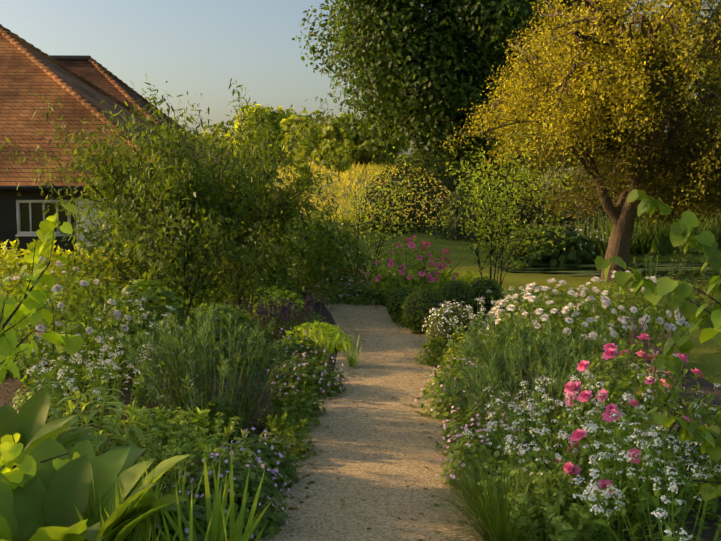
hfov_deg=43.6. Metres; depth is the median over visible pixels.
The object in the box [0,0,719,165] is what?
sky
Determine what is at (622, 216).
bark
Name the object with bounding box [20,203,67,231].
glass
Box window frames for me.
[15,199,122,261]
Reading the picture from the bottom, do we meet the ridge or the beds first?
the beds
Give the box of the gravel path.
[243,287,489,540]
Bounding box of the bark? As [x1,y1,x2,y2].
[0,0,720,538]
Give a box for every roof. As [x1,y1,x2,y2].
[0,34,235,185]
[56,60,227,166]
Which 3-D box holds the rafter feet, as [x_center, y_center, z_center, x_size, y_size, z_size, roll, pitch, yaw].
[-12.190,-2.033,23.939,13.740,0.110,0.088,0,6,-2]
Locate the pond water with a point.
(584, 269)
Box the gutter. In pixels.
[0,186,108,190]
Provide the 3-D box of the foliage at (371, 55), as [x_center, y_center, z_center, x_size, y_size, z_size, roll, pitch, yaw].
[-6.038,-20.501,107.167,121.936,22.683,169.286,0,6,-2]
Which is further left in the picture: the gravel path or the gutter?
the gutter
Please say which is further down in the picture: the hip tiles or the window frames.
the window frames
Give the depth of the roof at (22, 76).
26.23 m
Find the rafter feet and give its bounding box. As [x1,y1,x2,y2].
[17,192,91,195]
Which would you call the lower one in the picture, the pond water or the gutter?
the pond water
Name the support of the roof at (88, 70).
on the walls
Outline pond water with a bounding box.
[500,261,720,279]
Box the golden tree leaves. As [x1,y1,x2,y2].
[439,0,720,230]
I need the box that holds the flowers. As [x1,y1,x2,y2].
[0,229,720,540]
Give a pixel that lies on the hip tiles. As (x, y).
(14, 39)
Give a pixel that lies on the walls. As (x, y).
(8, 221)
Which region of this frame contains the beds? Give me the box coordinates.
[0,269,720,540]
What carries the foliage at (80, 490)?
on the ground
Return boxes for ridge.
[49,55,89,59]
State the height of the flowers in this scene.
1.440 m
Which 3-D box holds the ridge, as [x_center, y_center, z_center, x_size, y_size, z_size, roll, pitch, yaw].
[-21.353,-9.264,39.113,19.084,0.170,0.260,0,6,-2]
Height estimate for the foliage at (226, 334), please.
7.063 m
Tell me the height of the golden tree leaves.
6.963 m
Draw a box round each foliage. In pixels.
[0,0,720,540]
[0,188,720,540]
[192,0,720,246]
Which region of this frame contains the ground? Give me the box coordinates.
[0,166,720,387]
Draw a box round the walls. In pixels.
[0,185,225,262]
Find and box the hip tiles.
[0,24,226,169]

